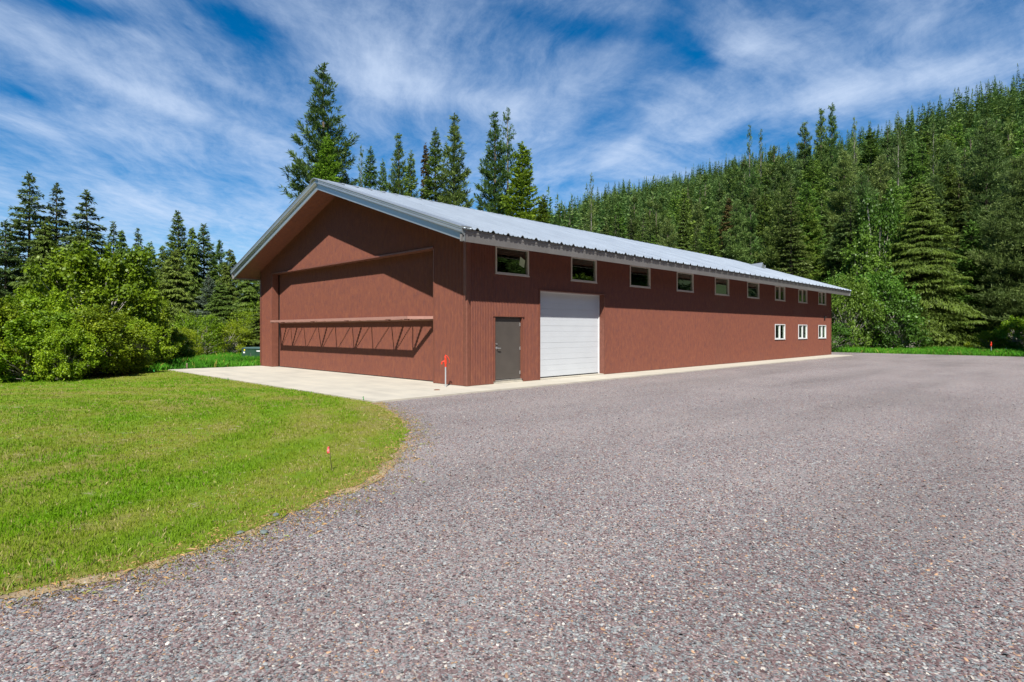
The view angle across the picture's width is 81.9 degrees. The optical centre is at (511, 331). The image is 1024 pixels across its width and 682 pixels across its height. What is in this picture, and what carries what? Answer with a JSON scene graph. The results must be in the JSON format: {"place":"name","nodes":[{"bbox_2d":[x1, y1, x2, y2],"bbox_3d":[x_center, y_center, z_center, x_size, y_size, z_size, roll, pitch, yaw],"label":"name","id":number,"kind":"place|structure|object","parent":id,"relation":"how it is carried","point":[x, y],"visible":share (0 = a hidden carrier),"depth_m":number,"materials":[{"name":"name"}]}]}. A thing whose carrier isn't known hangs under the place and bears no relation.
{"place":"outdoors","nodes":[
{"label":"outdoors","id":0,"kind":"place"},
{"bbox_2d":[0,370,409,594],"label":"lawn","id":1,"kind":"structure","parent":0,"point":[177,427],"depth_m":7.75,"materials":[{"name":"green plant"}]},
{"bbox_2d":[0,298,37,375],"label":"maple shrub","id":2,"kind":"object","parent":1,"relation":"on","point":[6,309],"visible":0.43,"depth_m":20.06,"materials":[{"name":"green plant"}]},
{"bbox_2d":[29,319,110,381],"bbox_3d":[-15.636,0.691,20.503,2.477,2.257,2.367,0,0,0],"label":"maple shrub","id":3,"kind":"object","parent":1,"relation":"on","point":[44,359],"visible":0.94,"depth_m":20.19,"materials":[{"name":"green plant"}]},
{"bbox_2d":[52,304,154,376],"bbox_3d":[-15.995,0.388,22.488,4.113,2.926,4.051,0,0,-8],"label":"maple shrub","id":4,"kind":"object","parent":1,"relation":"on","point":[107,327],"visible":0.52,"depth_m":22.12,"materials":[{"name":"green plant"}]},
{"bbox_2d":[103,348,155,374],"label":"maple shrub","id":5,"kind":"object","parent":1,"relation":"on","point":[144,361],"visible":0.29,"depth_m":23.63,"materials":[{"name":"green plant"}]},
{"bbox_2d":[168,355,852,402],"bbox_3d":[4.379,1.737,33.367,16.580,0.140,38.200,0,0,45],"label":"concrete apron","id":6,"kind":"object","parent":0,"point":[374,389],"visible":0.25,"depth_m":19.54,"materials":[{"name":"beige concrete"}]},
{"bbox_2d":[231,178,850,385],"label":"metal building","id":7,"kind":"structure","parent":6,"relation":"on","point":[352,279],"depth_m":22.80,"materials":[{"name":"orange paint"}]},
{"bbox_2d":[270,251,432,381],"bbox_3d":[-6.896,-0.508,23.224,12.250,4.350,0.885,0,0,45],"label":"hangar door","id":8,"kind":"structure","parent":7,"relation":"in","point":[371,317],"depth_m":22.49,"materials":[{"name":"orange paint"}]},
{"bbox_2d":[495,317,521,380],"bbox_3d":[-0.153,0.558,19.098,0.183,2.038,1.220,0,0,45],"label":"entry door","id":9,"kind":"structure","parent":7,"relation":"in","point":[507,329],"depth_m":19.09,"materials":[{"name":"grey paint"}]},
{"bbox_2d":[495,246,529,276],"bbox_3d":[0.002,-2.255,19.183,0.112,0.895,1.570,0,0,45],"label":"window","id":10,"kind":"structure","parent":7,"relation":"in","point":[508,261],"depth_m":19.20,"materials":[{"name":"glass"}]},
{"bbox_2d":[540,291,599,377],"bbox_3d":[2.070,0.127,21.597,0.091,3.040,3.664,0,0,45],"label":"garage door","id":11,"kind":"structure","parent":7,"relation":"in","point":[569,322],"depth_m":21.62,"materials":[{"name":"paint"}]},
{"bbox_2d":[570,257,596,283],"bbox_3d":[2.649,-2.255,21.846,0.112,0.895,1.560,0,0,45],"label":"window","id":12,"kind":"structure","parent":7,"relation":"in","point":[582,270],"depth_m":21.88,"materials":[{"name":"glass"}]},
{"bbox_2d":[630,265,650,288],"bbox_3d":[5.307,-2.255,24.520,0.112,0.895,1.560,0,0,45],"label":"window","id":13,"kind":"structure","parent":7,"relation":"in","point":[639,276],"depth_m":24.55,"materials":[{"name":"glass"}]},
{"bbox_2d":[676,272,693,292],"bbox_3d":[7.962,-2.255,27.190,0.112,0.895,1.570,0,0,45],"label":"window","id":14,"kind":"structure","parent":7,"relation":"in","point":[684,281],"depth_m":27.23,"materials":[{"name":"glass"}]},
{"bbox_2d":[0,352,1023,681],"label":"gravel lot","id":15,"kind":"structure","parent":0,"point":[980,374],"depth_m":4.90,"materials":[{"name":"grey gravel"}]},
{"bbox_2d":[0,402,410,597],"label":"dry soil edge","id":16,"kind":"object","parent":15,"relation":"on","point":[25,591],"visible":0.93,"depth_m":4.25,"materials":[{"name":"beige soil"}]},
{"bbox_2d":[0,402,446,619],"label":"dry weeds","id":17,"kind":"object","parent":16,"relation":"on","point":[216,539],"visible":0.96,"depth_m":4.88,"materials":[{"name":"beige plant"}]},
{"bbox_2d":[0,0,1023,292],"label":"sky","id":18,"kind":"structure","parent":0,"point":[155,109],"materials":[{"name":"blue"}]},
{"bbox_2d":[831,345,1023,356],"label":"verge grass","id":19,"kind":"structure","parent":0,"point":[962,350],"depth_m":44.39,"materials":[{"name":"green plant"}]},
{"label":"ground","id":20,"kind":"structure","parent":0,"visible":0},
{"bbox_2d":[0,220,27,299],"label":"hemlock tree","id":21,"kind":"object","parent":20,"relation":"on","point":[7,267],"visible":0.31,"depth_m":41.96,"materials":[{"name":"green plant"}]},
{"bbox_2d":[0,171,54,300],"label":"hemlock tree","id":22,"kind":"object","parent":20,"relation":"on","point":[26,244],"visible":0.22,"depth_m":44.51,"materials":[{"name":"green plant"}]},
{"bbox_2d":[6,219,58,297],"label":"cedar tree","id":23,"kind":"object","parent":20,"relation":"on","point":[42,249],"visible":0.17,"depth_m":39.59,"materials":[{"name":"green plant"}]},
{"bbox_2d":[0,309,82,382],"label":"maple shrub","id":24,"kind":"object","parent":20,"relation":"on","point":[25,343],"visible":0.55,"depth_m":19.96,"materials":[{"name":"green plant"}]},
{"bbox_2d":[19,182,74,293],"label":"hemlock tree","id":25,"kind":"object","parent":20,"relation":"on","point":[60,222],"visible":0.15,"depth_m":45.94,"materials":[{"name":"green plant"}]},
{"bbox_2d":[2,285,96,371],"bbox_3d":[-19.368,0.010,24.015,4.833,3.771,4.619,0,0,2],"label":"maple shrub","id":26,"kind":"object","parent":20,"relation":"on","point":[56,302],"visible":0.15,"depth_m":23.54,"materials":[{"name":"green plant"}]},
{"bbox_2d":[59,189,114,281],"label":"hemlock tree","id":27,"kind":"object","parent":20,"relation":"on","point":[92,237],"visible":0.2,"depth_m":43.83,"materials":[{"name":"green plant"}]},
{"bbox_2d":[20,239,166,355],"bbox_3d":[-19.561,-1.128,27.075,6.207,6.281,7.033,0,0,-36],"label":"maple shrub","id":28,"kind":"object","parent":20,"relation":"on","point":[81,274],"visible":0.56,"depth_m":26.44,"materials":[{"name":"green plant"}]},
{"bbox_2d":[103,316,181,363],"bbox_3d":[-16.341,0.580,25.802,2.965,2.496,3.359,0,0,23],"label":"maple shrub","id":29,"kind":"object","parent":20,"relation":"on","point":[161,352],"visible":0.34,"depth_m":25.83,"materials":[{"name":"green plant"}]},
{"bbox_2d":[118,296,174,349],"bbox_3d":[-19.288,-0.110,29.952,4.201,4.029,4.265,0,0,-37],"label":"maple shrub","id":30,"kind":"object","parent":20,"relation":"on","point":[164,317],"visible":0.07,"depth_m":30.60,"materials":[{"name":"green plant"}]},
{"bbox_2d":[152,245,170,310],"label":"cedar tree","id":31,"kind":"object","parent":20,"relation":"on","point":[159,272],"visible":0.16,"depth_m":49.69,"materials":[{"name":"green plant"}]},
{"bbox_2d":[160,210,189,282],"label":"spruce tree","id":32,"kind":"object","parent":20,"relation":"on","point":[173,244],"visible":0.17,"depth_m":55.81,"materials":[{"name":"green plant"}]},
{"bbox_2d":[156,248,200,347],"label":"cedar tree","id":33,"kind":"object","parent":20,"relation":"on","point":[172,290],"visible":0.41,"depth_m":43.59,"materials":[{"name":"green plant"}]},
{"bbox_2d":[163,326,196,359],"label":"maple shrub","id":34,"kind":"object","parent":20,"relation":"on","point":[176,336],"visible":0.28,"depth_m":30.94,"materials":[{"name":"green plant"}]},
{"bbox_2d":[180,227,207,319],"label":"cedar tree","id":35,"kind":"object","parent":20,"relation":"on","point":[192,266],"visible":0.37,"depth_m":53.70,"materials":[{"name":"green plant"}]},
{"bbox_2d":[136,351,260,371],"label":"tall grass","id":36,"kind":"structure","parent":20,"relation":"on","point":[226,359],"depth_m":27.71,"materials":[{"name":"green plant"}]},
{"bbox_2d":[169,310,229,354],"bbox_3d":[-18.911,0.288,35.965,4.069,3.146,4.274,0,0,18],"label":"green shrub","id":37,"kind":"object","parent":20,"relation":"on","point":[200,321],"visible":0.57,"depth_m":35.67,"materials":[{"name":"green plant"}]},
{"bbox_2d":[187,274,215,332],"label":"spruce tree","id":38,"kind":"object","parent":20,"relation":"on","point":[208,293],"visible":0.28,"depth_m":43.73,"materials":[{"name":"green plant"}]},
{"bbox_2d":[195,223,219,308],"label":"spruce tree","id":39,"kind":"object","parent":20,"relation":"on","point":[205,256],"visible":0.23,"depth_m":55.95,"materials":[{"name":"green plant"}]},
{"bbox_2d":[198,282,238,354],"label":"cedar tree","id":40,"kind":"object","parent":20,"relation":"on","point":[222,308],"visible":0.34,"depth_m":39.66,"materials":[{"name":"green plant"}]},
{"bbox_2d":[198,321,257,354],"bbox_3d":[-17.810,0.591,36.990,3.584,2.488,3.497,0,0,20],"label":"green shrub","id":41,"kind":"object","parent":20,"relation":"on","point":[228,346],"visible":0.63,"depth_m":36.80,"materials":[{"name":"green plant"}]},
{"bbox_2d":[212,249,243,313],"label":"cedar tree","id":42,"kind":"object","parent":20,"relation":"on","point":[227,266],"visible":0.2,"depth_m":47.65,"materials":[{"name":"green plant"}]},
{"bbox_2d":[231,280,259,342],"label":"cedar tree","id":43,"kind":"object","parent":20,"relation":"on","point":[249,291],"visible":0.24,"depth_m":43.56,"materials":[{"name":"green plant"}]},
{"bbox_2d":[235,302,259,350],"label":"cedar tree","id":44,"kind":"object","parent":20,"relation":"on","point":[256,332],"visible":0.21,"depth_m":37.33,"materials":[{"name":"green plant"}]},
{"bbox_2d":[278,62,360,201],"bbox_3d":[-19.670,-13.171,61.719,10.703,30.507,12.480,0,0,-19],"label":"pine tree","id":45,"kind":"object","parent":20,"relation":"on","point":[300,168],"visible":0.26,"depth_m":60.98,"materials":[{"name":"green plant"}]},
{"bbox_2d":[312,133,341,181],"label":"fir tree","id":46,"kind":"object","parent":20,"relation":"on","point":[326,167],"visible":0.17,"depth_m":56.59,"materials":[{"name":"green plant"}]},
{"bbox_2d":[360,146,379,189],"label":"spruce tree","id":47,"kind":"object","parent":20,"relation":"on","point":[369,175],"visible":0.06,"depth_m":65.81,"materials":[{"name":"green plant"}]},
{"bbox_2d":[386,133,413,195],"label":"pine tree","id":48,"kind":"object","parent":20,"relation":"on","point":[397,187],"visible":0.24,"depth_m":69.65,"materials":[{"name":"green plant"}]},
{"bbox_2d":[403,149,420,198],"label":"spruce tree","id":49,"kind":"object","parent":20,"relation":"on","point":[412,185],"visible":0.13,"depth_m":67.83,"materials":[{"name":"green plant"}]},
{"bbox_2d":[421,127,445,202],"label":"spruce tree","id":50,"kind":"object","parent":20,"relation":"on","point":[435,160],"visible":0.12,"depth_m":67.64,"materials":[{"name":"green plant"}]},
{"bbox_2d":[434,113,474,207],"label":"pine tree","id":51,"kind":"object","parent":20,"relation":"on","point":[456,194],"visible":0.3,"depth_m":65.49,"materials":[{"name":"green plant"}]},
{"bbox_2d":[473,110,513,214],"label":"pine tree","id":52,"kind":"object","parent":20,"relation":"on","point":[493,197],"visible":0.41,"depth_m":67.47,"materials":[{"name":"green plant"}]},
{"bbox_2d":[496,108,523,213],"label":"pine tree","id":53,"kind":"object","parent":20,"relation":"on","point":[509,146],"visible":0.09,"depth_m":69.74,"materials":[{"name":"green plant"}]},
{"bbox_2d":[499,141,544,220],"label":"fir tree","id":54,"kind":"object","parent":20,"relation":"on","point":[522,173],"visible":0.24,"depth_m":59.43,"materials":[{"name":"green plant"}]},
{"bbox_2d":[657,217,677,248],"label":"pine tree","id":55,"kind":"object","parent":20,"relation":"on","point":[666,236],"visible":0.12,"depth_m":74.76,"materials":[{"name":"green plant"}]},
{"bbox_2d":[674,201,693,251],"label":"cedar tree","id":56,"kind":"object","parent":20,"relation":"on","point":[682,240],"visible":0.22,"depth_m":75.75,"materials":[{"name":"green plant"}]},
{"bbox_2d":[689,201,706,250],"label":"pine tree","id":57,"kind":"object","parent":20,"relation":"on","point":[697,216],"visible":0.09,"depth_m":95.88,"materials":[{"name":"green plant"}]},
{"bbox_2d":[698,219,722,256],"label":"spruce tree","id":58,"kind":"object","parent":20,"relation":"on","point":[708,244],"visible":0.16,"depth_m":62.32,"materials":[{"name":"green plant"}]},
{"bbox_2d":[708,158,745,254],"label":"pine tree","id":59,"kind":"object","parent":20,"relation":"on","point":[731,185],"visible":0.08,"depth_m":91.47,"materials":[{"name":"green plant"}]},
{"bbox_2d":[719,199,753,262],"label":"pine tree","id":60,"kind":"object","parent":20,"relation":"on","point":[737,231],"visible":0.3,"depth_m":61.79,"materials":[{"name":"green plant"}]},
{"bbox_2d":[728,204,770,268],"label":"pine tree","id":61,"kind":"object","parent":20,"relation":"on","point":[752,216],"visible":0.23,"depth_m":61.84,"materials":[{"name":"green plant"}]},
{"bbox_2d":[738,167,767,239],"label":"pine tree","id":62,"kind":"object","parent":20,"relation":"on","point":[753,173],"visible":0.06,"depth_m":79.50,"materials":[{"name":"green plant"}]},
{"bbox_2d":[748,191,781,260],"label":"spruce tree","id":63,"kind":"object","parent":20,"relation":"on","point":[763,222],"visible":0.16,"depth_m":67.35,"materials":[{"name":"green plant"}]},
{"bbox_2d":[751,189,805,275],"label":"pine tree","id":64,"kind":"object","parent":20,"relation":"on","point":[775,210],"visible":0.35,"depth_m":60.40,"materials":[{"name":"green plant"}]},
{"bbox_2d":[765,153,800,259],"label":"pine tree","id":65,"kind":"object","parent":20,"relation":"on","point":[787,177],"visible":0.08,"depth_m":73.65,"materials":[{"name":"green plant"}]},
{"bbox_2d":[768,161,801,265],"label":"pine tree","id":66,"kind":"object","parent":20,"relation":"on","point":[783,170],"visible":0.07,"depth_m":73.20,"materials":[{"name":"green plant"}]},
{"bbox_2d":[769,181,813,276],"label":"hemlock tree","id":67,"kind":"object","parent":20,"relation":"on","point":[797,245],"visible":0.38,"depth_m":58.75,"materials":[{"name":"green plant"}]},
{"bbox_2d":[793,120,812,190],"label":"pine tree","id":68,"kind":"object","parent":20,"relation":"on","point":[804,135],"visible":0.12,"depth_m":83.76,"materials":[{"name":"green plant"}]},
{"bbox_2d":[788,179,829,280],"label":"spruce tree","id":69,"kind":"object","parent":20,"relation":"on","point":[803,198],"visible":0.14,"depth_m":62.35,"materials":[{"name":"green plant"}]},
{"bbox_2d":[794,202,828,282],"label":"spruce tree","id":70,"kind":"object","parent":20,"relation":"on","point":[812,274],"visible":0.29,"depth_m":61.37,"materials":[{"name":"green plant"}]},
{"bbox_2d":[796,156,832,234],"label":"spruce tree","id":71,"kind":"object","parent":20,"relation":"on","point":[807,173],"visible":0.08,"depth_m":73.38,"materials":[{"name":"green plant"}]},
{"bbox_2d":[808,108,833,210],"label":"pine tree","id":72,"kind":"object","parent":20,"relation":"on","point":[821,153],"visible":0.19,"depth_m":79.55,"materials":[{"name":"green plant"}]},
{"bbox_2d":[821,102,842,186],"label":"pine tree","id":73,"kind":"object","parent":20,"relation":"on","point":[832,143],"visible":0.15,"depth_m":79.68,"materials":[{"name":"green plant"}]},
{"bbox_2d":[815,222,849,282],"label":"pine tree","id":74,"kind":"object","parent":20,"relation":"on","point":[834,241],"visible":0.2,"depth_m":59.69,"materials":[{"name":"green plant"}]},
{"bbox_2d":[824,187,862,320],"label":"hemlock tree","id":75,"kind":"object","parent":20,"relation":"on","point":[846,225],"visible":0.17,"depth_m":58.34,"materials":[{"name":"green plant"}]},
{"bbox_2d":[822,148,865,275],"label":"pine tree","id":76,"kind":"object","parent":20,"relation":"on","point":[844,162],"visible":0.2,"depth_m":65.62,"materials":[{"name":"green plant"}]},
{"bbox_2d":[831,322,857,351],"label":"vine maple","id":77,"kind":"object","parent":20,"relation":"on","point":[836,329],"visible":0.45,"depth_m":48.31,"materials":[{"name":"green plant"}]},
{"bbox_2d":[831,270,888,347],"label":"vine maple","id":78,"kind":"object","parent":20,"relation":"on","point":[855,305],"visible":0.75,"depth_m":49.02,"materials":[{"name":"green plant"}]},
{"bbox_2d":[828,170,895,319],"bbox_3d":[35.359,-7.148,59.869,6.923,18.245,7.647,0,0,-25],"label":"pine tree","id":79,"kind":"object","parent":20,"relation":"on","point":[862,187],"visible":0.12,"depth_m":59.39,"materials":[{"name":"green plant"}]},
{"bbox_2d":[828,226,898,336],"bbox_3d":[32.624,-3.785,55.368,6.370,11.735,6.643,0,0,-43],"label":"alder tree","id":80,"kind":"object","parent":20,"relation":"on","point":[858,253],"visible":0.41,"depth_m":54.05,"materials":[{"name":"green plant"}]},
{"bbox_2d":[856,130,886,182],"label":"spruce tree","id":81,"kind":"object","parent":20,"relation":"on","point":[865,155],"visible":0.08,"depth_m":87.04,"materials":[{"name":"green plant"}]},
{"bbox_2d":[850,187,911,333],"bbox_3d":[34.387,-5.684,55.974,5.719,15.843,5.484,0,0,-33],"label":"alder tree","id":82,"kind":"object","parent":20,"relation":"on","point":[881,222],"visible":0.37,"depth_m":55.43,"materials":[{"name":"green plant"}]},
{"bbox_2d":[838,266,924,347],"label":"vine maple","id":83,"kind":"object","parent":20,"relation":"on","point":[887,286],"visible":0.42,"depth_m":49.73,"materials":[{"name":"green plant"}]},
{"bbox_2d":[867,153,906,259],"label":"pine tree","id":84,"kind":"object","parent":20,"relation":"on","point":[880,179],"visible":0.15,"depth_m":63.60,"materials":[{"name":"green plant"}]},
{"bbox_2d":[875,176,911,258],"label":"spruce tree","id":85,"kind":"object","parent":20,"relation":"on","point":[892,181],"visible":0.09,"depth_m":61.18,"materials":[{"name":"green plant"}]},
{"bbox_2d":[892,116,906,222],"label":"pine tree","id":86,"kind":"object","parent":20,"relation":"on","point":[898,173],"visible":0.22,"depth_m":73.91,"materials":[{"name":"green plant"}]},
{"bbox_2d":[866,294,933,348],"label":"vine maple","id":87,"kind":"object","parent":20,"relation":"on","point":[899,309],"visible":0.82,"depth_m":48.60,"materials":[{"name":"green plant"}]},
{"bbox_2d":[895,148,926,219],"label":"spruce tree","id":88,"kind":"object","parent":20,"relation":"on","point":[908,176],"visible":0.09,"depth_m":77.20,"materials":[{"name":"green plant"}]},
{"bbox_2d":[864,181,988,347],"bbox_3d":[36.642,-4.464,52.984,9.946,18.121,9.182,0,0,-3],"label":"cedar tree","id":89,"kind":"object","parent":20,"relation":"on","point":[921,269],"visible":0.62,"depth_m":51.59,"materials":[{"name":"green plant"}]},
{"bbox_2d":[916,173,965,343],"bbox_3d":[43.701,-7.212,61.326,6.764,18.383,7.892,0,0,-17],"label":"pine tree","id":90,"kind":"object","parent":20,"relation":"on","point":[937,189],"visible":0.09,"depth_m":60.50,"materials":[{"name":"green plant"}]},
{"bbox_2d":[935,139,970,247],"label":"pine tree","id":91,"kind":"object","parent":20,"relation":"on","point":[947,154],"visible":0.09,"depth_m":69.62,"materials":[{"name":"green plant"}]},
{"bbox_2d":[934,160,989,341],"bbox_3d":[45.354,-7.909,61.186,7.759,19.817,8.246,0,0,21],"label":"spruce tree","id":92,"kind":"object","parent":20,"relation":"on","point":[946,182],"visible":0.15,"depth_m":60.59,"materials":[{"name":"green plant"}]},
{"bbox_2d":[940,174,989,347],"bbox_3d":[45.714,-7.056,60.376,6.686,18.181,7.678,0,0,14],"label":"hemlock tree","id":93,"kind":"object","parent":20,"relation":"on","point":[960,209],"visible":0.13,"depth_m":59.98,"materials":[{"name":"green plant"}]},
{"bbox_2d":[945,220,1001,347],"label":"spruce tree","id":94,"kind":"object","parent":20,"relation":"on","point":[971,232],"visible":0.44,"depth_m":54.51,"materials":[{"name":"green plant"}]},
{"bbox_2d":[938,116,1022,330],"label":"pine tree","id":95,"kind":"object","parent":20,"relation":"on","point":[979,178],"visible":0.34,"depth_m":59.35,"materials":[{"name":"green plant"}]},
{"bbox_2d":[956,151,1023,343],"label":"pine tree","id":96,"kind":"object","parent":20,"relation":"on","point":[1014,193],"visible":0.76,"depth_m":51.71,"materials":[{"name":"green plant"}]},
{"bbox_2d":[964,330,1016,349],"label":"vine maple","id":97,"kind":"object","parent":20,"relation":"on","point":[982,338],"visible":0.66,"depth_m":47.17,"materials":[{"name":"green plant"}]},
{"bbox_2d":[982,205,1023,322],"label":"pine tree","id":98,"kind":"object","parent":20,"relation":"on","point":[997,319],"visible":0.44,"depth_m":50.74,"materials":[{"name":"green plant"}]},
{"bbox_2d":[989,315,1023,348],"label":"vine maple","id":99,"kind":"object","parent":20,"relation":"on","point":[1011,327],"visible":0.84,"depth_m":46.07,"materials":[{"name":"green plant"}]},
{"bbox_2d":[991,121,1021,195],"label":"pine tree","id":100,"kind":"object","parent":20,"relation":"on","point":[1007,137],"visible":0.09,"depth_m":82.05,"materials":[{"name":"green plant"}]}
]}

